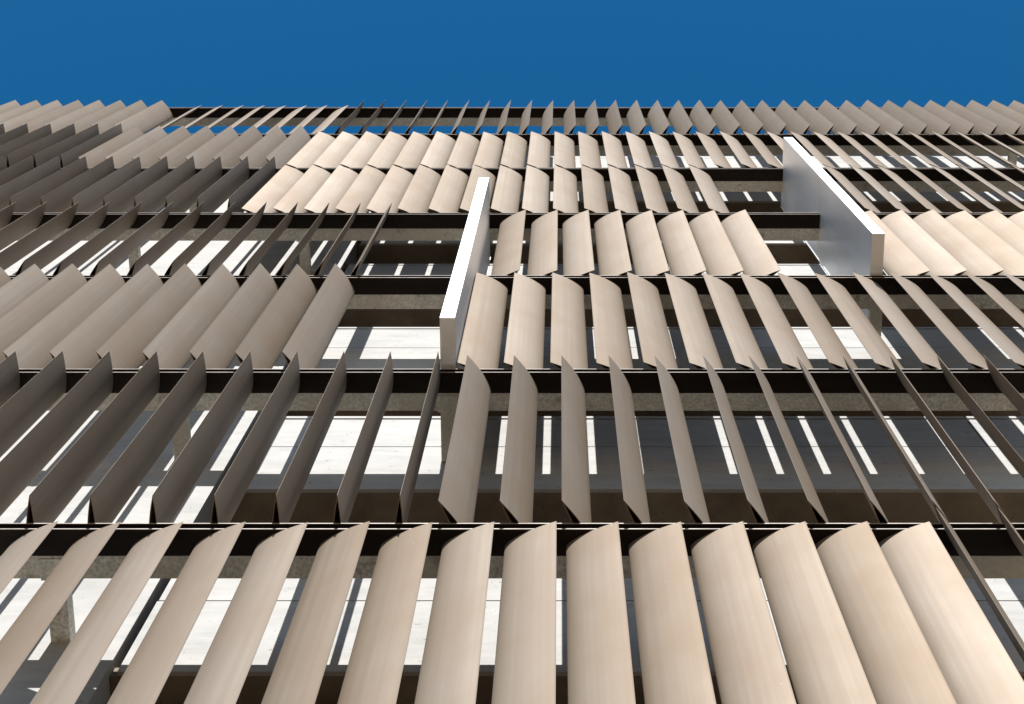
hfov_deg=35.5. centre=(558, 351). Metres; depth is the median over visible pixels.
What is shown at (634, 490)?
facade louvre
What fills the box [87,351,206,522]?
facade louvre
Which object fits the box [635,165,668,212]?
facade louvre
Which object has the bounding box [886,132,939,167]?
facade louvre
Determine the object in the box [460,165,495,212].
facade louvre
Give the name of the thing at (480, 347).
facade louvre
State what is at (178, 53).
sky
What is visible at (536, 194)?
facade louvre
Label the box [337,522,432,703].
facade louvre
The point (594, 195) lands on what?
facade louvre
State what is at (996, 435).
facade louvre
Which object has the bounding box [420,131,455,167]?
facade louvre
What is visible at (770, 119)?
facade louvre
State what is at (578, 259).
facade louvre
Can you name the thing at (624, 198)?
facade louvre
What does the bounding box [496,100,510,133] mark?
facade louvre
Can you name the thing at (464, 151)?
facade louvre
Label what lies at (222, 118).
facade louvre
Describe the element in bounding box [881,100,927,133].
facade louvre
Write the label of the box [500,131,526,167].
facade louvre
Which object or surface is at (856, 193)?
facade louvre
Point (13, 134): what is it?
facade louvre
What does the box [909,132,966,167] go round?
facade louvre
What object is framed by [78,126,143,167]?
facade louvre
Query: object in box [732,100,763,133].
facade louvre
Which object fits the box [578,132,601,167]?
facade louvre
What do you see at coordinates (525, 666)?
facade louvre
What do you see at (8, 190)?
facade louvre
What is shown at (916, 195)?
facade louvre
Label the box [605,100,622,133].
facade louvre
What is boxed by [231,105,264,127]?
facade louvre
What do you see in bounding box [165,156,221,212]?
facade louvre
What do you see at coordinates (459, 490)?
facade louvre
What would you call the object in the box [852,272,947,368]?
facade louvre
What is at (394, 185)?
facade louvre
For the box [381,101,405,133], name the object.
facade louvre
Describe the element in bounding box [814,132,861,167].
facade louvre
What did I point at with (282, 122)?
facade louvre
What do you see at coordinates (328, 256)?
facade louvre
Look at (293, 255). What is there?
facade louvre
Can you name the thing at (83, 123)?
facade louvre
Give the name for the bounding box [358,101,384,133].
facade louvre
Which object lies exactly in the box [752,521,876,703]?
facade louvre
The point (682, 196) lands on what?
facade louvre
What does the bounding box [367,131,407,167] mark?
facade louvre
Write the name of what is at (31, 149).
facade louvre
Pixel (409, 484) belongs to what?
facade louvre
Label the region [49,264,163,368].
facade louvre
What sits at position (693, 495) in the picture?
facade louvre
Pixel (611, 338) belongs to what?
facade louvre
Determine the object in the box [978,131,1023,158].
facade louvre
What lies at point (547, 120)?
facade louvre
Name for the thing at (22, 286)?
facade louvre
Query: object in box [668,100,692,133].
facade louvre
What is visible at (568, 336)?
facade louvre
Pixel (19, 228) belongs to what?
facade louvre
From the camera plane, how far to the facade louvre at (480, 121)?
28.61 m
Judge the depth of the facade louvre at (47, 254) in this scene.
18.76 m
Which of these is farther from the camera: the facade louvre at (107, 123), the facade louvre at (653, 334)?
the facade louvre at (107, 123)
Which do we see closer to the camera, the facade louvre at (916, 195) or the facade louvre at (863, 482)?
the facade louvre at (863, 482)
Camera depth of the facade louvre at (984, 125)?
28.46 m
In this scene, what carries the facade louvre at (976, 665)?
attached to the louvre rail
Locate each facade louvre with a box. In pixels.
[0,100,19,113]
[0,100,40,122]
[0,100,61,132]
[0,123,28,145]
[0,124,4,134]
[0,124,51,162]
[0,156,6,171]
[0,156,33,185]
[0,156,60,210]
[0,202,15,229]
[0,202,46,250]
[0,202,78,269]
[0,263,87,362]
[0,264,49,317]
[0,267,10,286]
[0,351,19,407]
[0,351,66,457]
[0,351,112,515]
[0,521,57,593]
[0,522,120,694]
[3,264,125,368]
[6,123,75,167]
[9,156,87,212]
[15,202,109,274]
[20,100,83,132]
[26,351,159,522]
[30,522,182,703]
[33,123,98,167]
[40,156,114,212]
[44,100,104,132]
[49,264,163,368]
[53,202,141,274]
[60,123,122,167]
[67,100,125,133]
[71,156,141,212]
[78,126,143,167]
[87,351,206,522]
[90,202,172,274]
[91,100,146,133]
[96,264,201,368]
[103,156,168,212]
[105,126,166,167]
[107,521,245,703]
[114,100,173,133]
[127,202,203,274]
[132,126,190,167]
[134,156,194,212]
[142,264,240,368]
[149,352,252,522]
[158,125,214,167]
[161,105,201,129]
[164,203,234,274]
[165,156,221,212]
[184,522,307,703]
[185,105,222,128]
[185,126,238,167]
[189,263,278,368]
[196,156,248,212]
[202,202,266,274]
[207,105,242,128]
[210,352,299,522]
[212,126,262,167]
[227,156,275,212]
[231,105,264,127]
[235,264,317,368]
[239,125,286,167]
[239,202,297,274]
[242,105,285,133]
[242,165,303,212]
[261,521,369,703]
[265,105,306,133]
[266,126,310,167]
[272,352,346,522]
[273,165,331,212]
[276,203,328,274]
[282,263,354,368]
[287,131,335,167]
[288,105,326,133]
[304,165,358,212]
[311,105,347,133]
[313,131,358,167]
[314,203,360,274]
[333,351,392,522]
[334,101,363,133]
[335,165,386,212]
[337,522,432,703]
[340,131,383,167]
[351,203,391,274]
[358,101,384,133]
[366,165,413,212]
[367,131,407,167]
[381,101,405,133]
[394,131,431,167]
[395,353,439,522]
[398,165,440,212]
[405,101,426,133]
[414,522,493,703]
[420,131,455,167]
[428,100,447,133]
[429,165,468,212]
[438,355,490,522]
[447,131,479,167]
[451,101,468,133]
[457,273,507,368]
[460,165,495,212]
[474,101,489,133]
[474,132,503,167]
[491,165,522,212]
[491,210,525,274]
[491,521,556,703]
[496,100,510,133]
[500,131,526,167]
[500,356,537,522]
[504,272,545,368]
[519,101,531,133]
[522,165,548,212]
[527,131,550,167]
[527,210,557,274]
[541,101,552,133]
[550,272,587,368]
[553,165,578,212]
[554,132,575,167]
[561,355,590,522]
[562,210,594,274]
[564,101,575,133]
[566,522,635,703]
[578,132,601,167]
[581,165,608,212]
[584,100,598,133]
[589,273,632,368]
[594,210,631,274]
[601,131,627,167]
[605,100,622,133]
[608,165,638,212]
[608,355,649,522]
[625,131,653,167]
[625,210,668,274]
[626,100,645,133]
[627,272,677,368]
[628,522,715,703]
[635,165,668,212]
[647,100,669,133]
[649,132,679,167]
[654,356,709,522]
[656,210,705,274]
[662,165,698,212]
[665,273,722,368]
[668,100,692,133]
[673,132,705,167]
[688,210,743,274]
[689,100,715,133]
[689,165,729,212]
[690,521,795,703]
[696,132,731,167]
[702,273,767,368]
[703,356,768,522]
[710,100,739,133]
[720,132,757,167]
[721,210,780,274]
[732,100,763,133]
[740,273,812,368]
[743,131,781,167]
[748,355,828,522]
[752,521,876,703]
[753,100,786,133]
[766,131,782,149]
[774,100,809,133]
[777,272,857,368]
[790,131,835,167]
[796,100,833,133]
[796,356,888,522]
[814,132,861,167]
[815,273,903,368]
[815,521,956,703]
[817,100,856,133]
[823,165,880,212]
[838,100,880,133]
[838,132,887,167]
[843,356,948,522]
[850,165,911,212]
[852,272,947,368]
[860,100,903,133]
[861,132,913,167]
[865,210,930,274]
[878,166,941,212]
[878,522,1023,703]
[880,210,966,274]
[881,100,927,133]
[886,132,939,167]
[890,356,1009,522]
[891,273,987,368]
[902,100,950,133]
[904,165,972,212]
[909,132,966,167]
[912,209,1003,274]
[924,100,974,133]
[928,273,1023,368]
[931,131,992,167]
[931,165,1002,212]
[936,508,1023,661]
[937,356,1023,477]
[944,100,997,133]
[944,210,1023,274]
[955,131,1018,167]
[959,166,1023,210]
[965,273,1023,327]
[966,100,1020,133]
[976,210,1023,255]
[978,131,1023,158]
[983,354,1023,415]
[986,166,1023,191]
[987,100,1023,133]
[998,508,1023,556]
[1001,131,1023,144]
[1002,272,1023,290]
[1008,100,1023,113]
[1008,211,1023,229]
[1011,165,1023,173]
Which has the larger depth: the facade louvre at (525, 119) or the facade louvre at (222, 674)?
the facade louvre at (525, 119)
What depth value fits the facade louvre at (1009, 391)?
13.13 m
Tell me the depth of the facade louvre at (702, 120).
28.89 m
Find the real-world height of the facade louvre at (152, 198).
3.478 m
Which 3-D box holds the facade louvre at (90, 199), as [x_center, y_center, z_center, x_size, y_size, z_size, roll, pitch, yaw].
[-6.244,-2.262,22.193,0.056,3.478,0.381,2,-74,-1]
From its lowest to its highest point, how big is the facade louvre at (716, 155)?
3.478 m
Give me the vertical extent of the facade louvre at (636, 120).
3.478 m
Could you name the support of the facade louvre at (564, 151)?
attached to the louvre rail at (747, 179)
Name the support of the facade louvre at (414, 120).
attached to the louvre rail at (841, 142)
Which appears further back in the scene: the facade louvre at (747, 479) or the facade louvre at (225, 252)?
the facade louvre at (225, 252)
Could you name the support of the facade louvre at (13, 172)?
attached to the louvre rail at (451, 226)
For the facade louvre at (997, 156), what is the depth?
25.39 m
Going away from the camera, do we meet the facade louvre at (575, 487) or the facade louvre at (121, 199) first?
the facade louvre at (575, 487)
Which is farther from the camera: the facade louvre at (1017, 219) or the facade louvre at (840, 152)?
the facade louvre at (840, 152)
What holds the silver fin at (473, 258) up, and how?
on the louvre rail at (838, 389)
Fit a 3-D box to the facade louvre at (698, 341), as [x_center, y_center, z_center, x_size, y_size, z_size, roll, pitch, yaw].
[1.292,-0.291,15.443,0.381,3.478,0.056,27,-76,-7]
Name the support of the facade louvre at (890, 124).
attached to the louvre rail at (841, 142)
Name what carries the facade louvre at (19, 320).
attached to the louvre rail at (838, 389)
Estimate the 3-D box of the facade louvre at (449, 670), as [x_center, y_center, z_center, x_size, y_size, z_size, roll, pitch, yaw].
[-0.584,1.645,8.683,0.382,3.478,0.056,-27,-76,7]
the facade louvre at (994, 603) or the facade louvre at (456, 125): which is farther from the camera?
the facade louvre at (456, 125)
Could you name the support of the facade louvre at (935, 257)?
attached to the louvre rail at (400, 291)
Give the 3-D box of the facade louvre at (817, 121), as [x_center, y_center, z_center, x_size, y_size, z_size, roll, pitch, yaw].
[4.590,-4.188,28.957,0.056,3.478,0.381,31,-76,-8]
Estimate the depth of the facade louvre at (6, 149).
25.82 m
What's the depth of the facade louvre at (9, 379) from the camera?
13.45 m
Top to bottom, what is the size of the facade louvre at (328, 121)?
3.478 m
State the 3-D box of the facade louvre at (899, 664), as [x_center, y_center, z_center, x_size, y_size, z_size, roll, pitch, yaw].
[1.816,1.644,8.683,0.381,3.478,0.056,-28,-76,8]
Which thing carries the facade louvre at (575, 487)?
attached to the louvre rail at (993, 551)
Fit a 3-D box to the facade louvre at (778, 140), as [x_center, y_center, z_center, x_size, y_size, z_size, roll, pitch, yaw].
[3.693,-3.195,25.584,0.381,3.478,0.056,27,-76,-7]
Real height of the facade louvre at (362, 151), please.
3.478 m
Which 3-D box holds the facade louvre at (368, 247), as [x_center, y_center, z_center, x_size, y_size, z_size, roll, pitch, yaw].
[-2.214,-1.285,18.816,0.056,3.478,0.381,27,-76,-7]
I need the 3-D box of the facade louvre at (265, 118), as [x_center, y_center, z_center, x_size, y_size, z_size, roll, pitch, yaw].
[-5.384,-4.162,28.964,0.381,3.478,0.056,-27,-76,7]
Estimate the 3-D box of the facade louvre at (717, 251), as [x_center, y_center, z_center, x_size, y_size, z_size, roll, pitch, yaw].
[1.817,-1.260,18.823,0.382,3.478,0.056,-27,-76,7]
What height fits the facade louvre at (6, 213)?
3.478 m
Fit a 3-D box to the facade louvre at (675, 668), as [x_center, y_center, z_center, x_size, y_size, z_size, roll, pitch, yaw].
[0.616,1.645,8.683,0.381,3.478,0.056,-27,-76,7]
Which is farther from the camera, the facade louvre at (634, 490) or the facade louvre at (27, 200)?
the facade louvre at (27, 200)
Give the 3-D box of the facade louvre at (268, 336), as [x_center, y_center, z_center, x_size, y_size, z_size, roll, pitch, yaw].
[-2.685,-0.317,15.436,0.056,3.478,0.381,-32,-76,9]
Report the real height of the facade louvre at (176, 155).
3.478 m
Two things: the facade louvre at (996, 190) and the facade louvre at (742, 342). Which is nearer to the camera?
the facade louvre at (742, 342)
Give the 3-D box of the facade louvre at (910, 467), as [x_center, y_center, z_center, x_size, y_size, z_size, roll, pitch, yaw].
[2.517,0.650,12.055,0.056,3.478,0.381,-30,-76,8]
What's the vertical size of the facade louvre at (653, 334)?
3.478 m
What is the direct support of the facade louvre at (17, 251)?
attached to the louvre rail at (400, 291)
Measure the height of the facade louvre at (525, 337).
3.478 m
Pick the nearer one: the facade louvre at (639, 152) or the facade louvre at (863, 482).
the facade louvre at (863, 482)
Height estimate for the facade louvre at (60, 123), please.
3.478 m
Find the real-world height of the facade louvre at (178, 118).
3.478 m
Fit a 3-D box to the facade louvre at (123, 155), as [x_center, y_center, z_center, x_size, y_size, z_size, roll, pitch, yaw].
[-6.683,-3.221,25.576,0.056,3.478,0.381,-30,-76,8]
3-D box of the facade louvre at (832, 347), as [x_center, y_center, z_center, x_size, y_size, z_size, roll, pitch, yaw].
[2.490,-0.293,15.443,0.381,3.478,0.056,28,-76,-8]
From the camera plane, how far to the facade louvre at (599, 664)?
9.02 m
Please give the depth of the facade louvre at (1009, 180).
22.87 m
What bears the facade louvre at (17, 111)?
attached to the louvre rail at (841, 142)
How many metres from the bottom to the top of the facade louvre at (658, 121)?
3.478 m
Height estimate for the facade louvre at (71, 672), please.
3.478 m
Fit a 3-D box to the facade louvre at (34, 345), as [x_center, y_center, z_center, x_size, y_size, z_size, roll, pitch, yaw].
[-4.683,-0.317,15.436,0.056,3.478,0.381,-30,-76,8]
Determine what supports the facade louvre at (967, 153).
attached to the louvre rail at (747, 179)
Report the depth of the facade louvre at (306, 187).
22.05 m
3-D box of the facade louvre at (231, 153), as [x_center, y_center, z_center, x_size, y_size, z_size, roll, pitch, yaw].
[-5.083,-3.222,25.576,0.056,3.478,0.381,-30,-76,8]
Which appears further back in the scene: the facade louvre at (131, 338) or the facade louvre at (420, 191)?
the facade louvre at (420, 191)
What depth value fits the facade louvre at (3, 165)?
23.67 m
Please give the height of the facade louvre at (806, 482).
3.478 m
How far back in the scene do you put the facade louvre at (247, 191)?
22.00 m
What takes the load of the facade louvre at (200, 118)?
attached to the louvre rail at (841, 142)
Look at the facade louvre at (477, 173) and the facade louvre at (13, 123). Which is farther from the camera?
the facade louvre at (13, 123)
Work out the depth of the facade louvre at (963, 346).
15.20 m
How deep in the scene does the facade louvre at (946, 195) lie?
21.99 m
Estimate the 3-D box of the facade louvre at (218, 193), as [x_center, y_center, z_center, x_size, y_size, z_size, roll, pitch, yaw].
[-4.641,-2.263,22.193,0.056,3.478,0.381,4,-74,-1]
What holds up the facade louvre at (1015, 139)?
attached to the louvre rail at (747, 179)
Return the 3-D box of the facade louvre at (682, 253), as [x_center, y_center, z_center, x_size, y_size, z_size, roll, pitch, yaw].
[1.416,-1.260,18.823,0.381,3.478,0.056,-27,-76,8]
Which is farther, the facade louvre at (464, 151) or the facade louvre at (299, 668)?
the facade louvre at (464, 151)
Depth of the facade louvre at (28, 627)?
9.26 m
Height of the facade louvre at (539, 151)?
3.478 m
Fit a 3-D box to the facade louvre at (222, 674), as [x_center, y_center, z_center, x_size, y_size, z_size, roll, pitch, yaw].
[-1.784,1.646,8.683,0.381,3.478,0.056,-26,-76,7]
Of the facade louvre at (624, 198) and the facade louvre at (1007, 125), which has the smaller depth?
the facade louvre at (624, 198)
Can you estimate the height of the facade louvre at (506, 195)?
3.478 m
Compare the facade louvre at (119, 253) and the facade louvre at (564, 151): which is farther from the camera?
the facade louvre at (564, 151)
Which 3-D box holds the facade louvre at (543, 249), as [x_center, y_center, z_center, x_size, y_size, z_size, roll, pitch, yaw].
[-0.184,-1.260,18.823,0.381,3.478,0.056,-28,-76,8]
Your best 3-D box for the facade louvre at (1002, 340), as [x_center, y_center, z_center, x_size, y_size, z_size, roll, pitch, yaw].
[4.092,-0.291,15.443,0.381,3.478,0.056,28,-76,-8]
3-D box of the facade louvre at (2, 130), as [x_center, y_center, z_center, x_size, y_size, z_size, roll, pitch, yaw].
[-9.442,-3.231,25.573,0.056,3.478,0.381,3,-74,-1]
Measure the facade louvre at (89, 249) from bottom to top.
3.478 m
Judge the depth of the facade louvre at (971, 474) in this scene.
11.68 m
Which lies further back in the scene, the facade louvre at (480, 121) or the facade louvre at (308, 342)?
the facade louvre at (480, 121)
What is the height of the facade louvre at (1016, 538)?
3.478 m
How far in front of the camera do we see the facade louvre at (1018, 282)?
16.81 m
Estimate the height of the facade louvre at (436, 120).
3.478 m
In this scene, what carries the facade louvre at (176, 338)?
attached to the louvre rail at (838, 389)
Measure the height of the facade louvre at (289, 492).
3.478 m
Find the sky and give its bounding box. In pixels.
[0,0,1023,133]
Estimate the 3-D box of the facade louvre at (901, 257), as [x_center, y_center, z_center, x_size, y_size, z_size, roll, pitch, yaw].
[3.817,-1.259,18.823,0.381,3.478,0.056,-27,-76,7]
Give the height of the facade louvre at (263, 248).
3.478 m
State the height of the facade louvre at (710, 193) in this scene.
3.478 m
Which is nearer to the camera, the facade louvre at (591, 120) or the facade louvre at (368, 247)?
the facade louvre at (368, 247)
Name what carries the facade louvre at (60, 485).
attached to the louvre rail at (993, 551)
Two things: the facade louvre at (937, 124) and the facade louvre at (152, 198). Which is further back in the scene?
the facade louvre at (937, 124)
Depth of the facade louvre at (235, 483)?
11.71 m
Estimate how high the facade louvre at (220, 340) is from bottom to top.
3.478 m
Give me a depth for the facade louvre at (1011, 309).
16.12 m
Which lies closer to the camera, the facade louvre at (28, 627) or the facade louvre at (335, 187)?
the facade louvre at (28, 627)
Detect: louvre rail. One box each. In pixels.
[0,523,1023,641]
[8,213,1016,274]
[8,275,1023,335]
[19,369,1023,461]
[34,168,1023,212]
[155,107,923,133]
[167,134,1023,167]
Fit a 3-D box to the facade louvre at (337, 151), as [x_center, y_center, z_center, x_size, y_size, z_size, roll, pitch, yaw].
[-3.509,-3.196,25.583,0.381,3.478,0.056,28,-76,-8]
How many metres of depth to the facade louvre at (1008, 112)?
29.24 m
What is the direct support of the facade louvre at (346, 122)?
attached to the louvre rail at (841, 142)
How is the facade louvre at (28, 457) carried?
attached to the louvre rail at (993, 551)
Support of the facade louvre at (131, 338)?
attached to the louvre rail at (838, 389)
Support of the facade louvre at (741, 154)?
attached to the louvre rail at (747, 179)
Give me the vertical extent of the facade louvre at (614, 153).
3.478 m
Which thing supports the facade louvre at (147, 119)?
attached to the louvre rail at (841, 142)
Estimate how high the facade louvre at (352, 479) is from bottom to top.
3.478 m
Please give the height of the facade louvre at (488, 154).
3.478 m
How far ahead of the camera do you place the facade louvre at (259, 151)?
25.37 m
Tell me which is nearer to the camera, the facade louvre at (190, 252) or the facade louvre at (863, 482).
the facade louvre at (863, 482)
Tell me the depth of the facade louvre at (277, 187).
22.07 m
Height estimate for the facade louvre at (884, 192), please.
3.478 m
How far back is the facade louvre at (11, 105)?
30.06 m
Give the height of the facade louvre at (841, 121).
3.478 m
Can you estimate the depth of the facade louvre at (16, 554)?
9.93 m
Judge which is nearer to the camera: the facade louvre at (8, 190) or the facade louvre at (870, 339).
the facade louvre at (870, 339)
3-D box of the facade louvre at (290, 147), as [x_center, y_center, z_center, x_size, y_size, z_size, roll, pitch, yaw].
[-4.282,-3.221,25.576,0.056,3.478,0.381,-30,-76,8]
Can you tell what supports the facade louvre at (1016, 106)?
attached to the louvre rail at (841, 142)
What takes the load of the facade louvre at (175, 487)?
attached to the louvre rail at (993, 551)
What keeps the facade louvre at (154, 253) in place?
attached to the louvre rail at (400, 291)
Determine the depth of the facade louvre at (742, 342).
15.23 m
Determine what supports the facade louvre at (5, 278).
attached to the louvre rail at (838, 389)
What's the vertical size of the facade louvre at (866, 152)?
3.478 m
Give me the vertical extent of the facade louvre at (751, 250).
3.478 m
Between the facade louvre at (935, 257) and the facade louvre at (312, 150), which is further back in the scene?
the facade louvre at (312, 150)
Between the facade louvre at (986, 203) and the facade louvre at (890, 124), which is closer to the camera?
the facade louvre at (986, 203)
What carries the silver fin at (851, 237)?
on the louvre rail at (400, 291)
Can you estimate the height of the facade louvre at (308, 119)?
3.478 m
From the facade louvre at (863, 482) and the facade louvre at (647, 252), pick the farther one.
the facade louvre at (647, 252)
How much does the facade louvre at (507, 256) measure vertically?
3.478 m
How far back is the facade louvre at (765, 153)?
25.41 m
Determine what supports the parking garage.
on the ground
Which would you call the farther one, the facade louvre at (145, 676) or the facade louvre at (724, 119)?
the facade louvre at (724, 119)
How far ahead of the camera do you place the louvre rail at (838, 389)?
13.75 m
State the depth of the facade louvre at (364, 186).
22.06 m
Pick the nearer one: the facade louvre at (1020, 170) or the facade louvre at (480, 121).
the facade louvre at (1020, 170)
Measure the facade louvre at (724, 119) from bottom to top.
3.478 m
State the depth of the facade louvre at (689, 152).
25.46 m
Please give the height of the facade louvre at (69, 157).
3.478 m
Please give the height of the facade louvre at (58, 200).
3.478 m
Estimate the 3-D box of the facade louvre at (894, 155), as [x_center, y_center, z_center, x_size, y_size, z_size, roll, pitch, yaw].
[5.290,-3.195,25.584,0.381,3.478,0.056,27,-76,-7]
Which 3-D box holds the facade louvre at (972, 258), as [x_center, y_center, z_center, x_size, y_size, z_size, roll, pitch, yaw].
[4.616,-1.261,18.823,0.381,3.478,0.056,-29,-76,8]
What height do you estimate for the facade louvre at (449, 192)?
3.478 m
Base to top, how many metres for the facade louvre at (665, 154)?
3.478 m
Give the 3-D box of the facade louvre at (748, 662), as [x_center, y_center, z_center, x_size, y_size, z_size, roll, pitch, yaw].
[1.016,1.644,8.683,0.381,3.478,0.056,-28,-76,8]
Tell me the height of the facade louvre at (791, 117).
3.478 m
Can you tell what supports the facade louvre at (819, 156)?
attached to the louvre rail at (747, 179)
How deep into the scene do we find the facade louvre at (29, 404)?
12.81 m
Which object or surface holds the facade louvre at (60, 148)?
attached to the louvre rail at (747, 179)
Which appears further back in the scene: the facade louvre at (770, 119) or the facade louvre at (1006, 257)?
the facade louvre at (770, 119)
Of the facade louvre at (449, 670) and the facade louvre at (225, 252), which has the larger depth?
the facade louvre at (225, 252)
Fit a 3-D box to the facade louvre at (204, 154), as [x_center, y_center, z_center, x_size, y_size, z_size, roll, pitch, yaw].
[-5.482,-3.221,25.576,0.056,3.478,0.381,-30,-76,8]
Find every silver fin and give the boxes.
[440,178,490,368]
[780,137,884,318]
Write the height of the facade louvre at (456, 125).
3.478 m
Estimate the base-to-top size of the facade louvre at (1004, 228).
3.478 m
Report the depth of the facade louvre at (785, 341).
15.22 m
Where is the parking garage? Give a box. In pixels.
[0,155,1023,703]
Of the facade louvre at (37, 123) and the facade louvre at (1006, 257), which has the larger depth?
the facade louvre at (37, 123)
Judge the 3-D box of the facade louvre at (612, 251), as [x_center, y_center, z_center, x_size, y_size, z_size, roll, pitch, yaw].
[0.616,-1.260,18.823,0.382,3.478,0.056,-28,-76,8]
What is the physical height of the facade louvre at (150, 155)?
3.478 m
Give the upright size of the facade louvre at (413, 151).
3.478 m
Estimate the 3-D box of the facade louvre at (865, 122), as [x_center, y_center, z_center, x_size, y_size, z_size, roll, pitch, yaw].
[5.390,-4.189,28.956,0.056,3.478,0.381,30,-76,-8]
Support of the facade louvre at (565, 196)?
attached to the louvre rail at (451, 226)
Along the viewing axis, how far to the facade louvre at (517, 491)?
11.72 m
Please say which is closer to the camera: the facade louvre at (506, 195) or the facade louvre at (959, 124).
the facade louvre at (506, 195)
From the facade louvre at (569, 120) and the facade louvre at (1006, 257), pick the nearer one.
the facade louvre at (1006, 257)

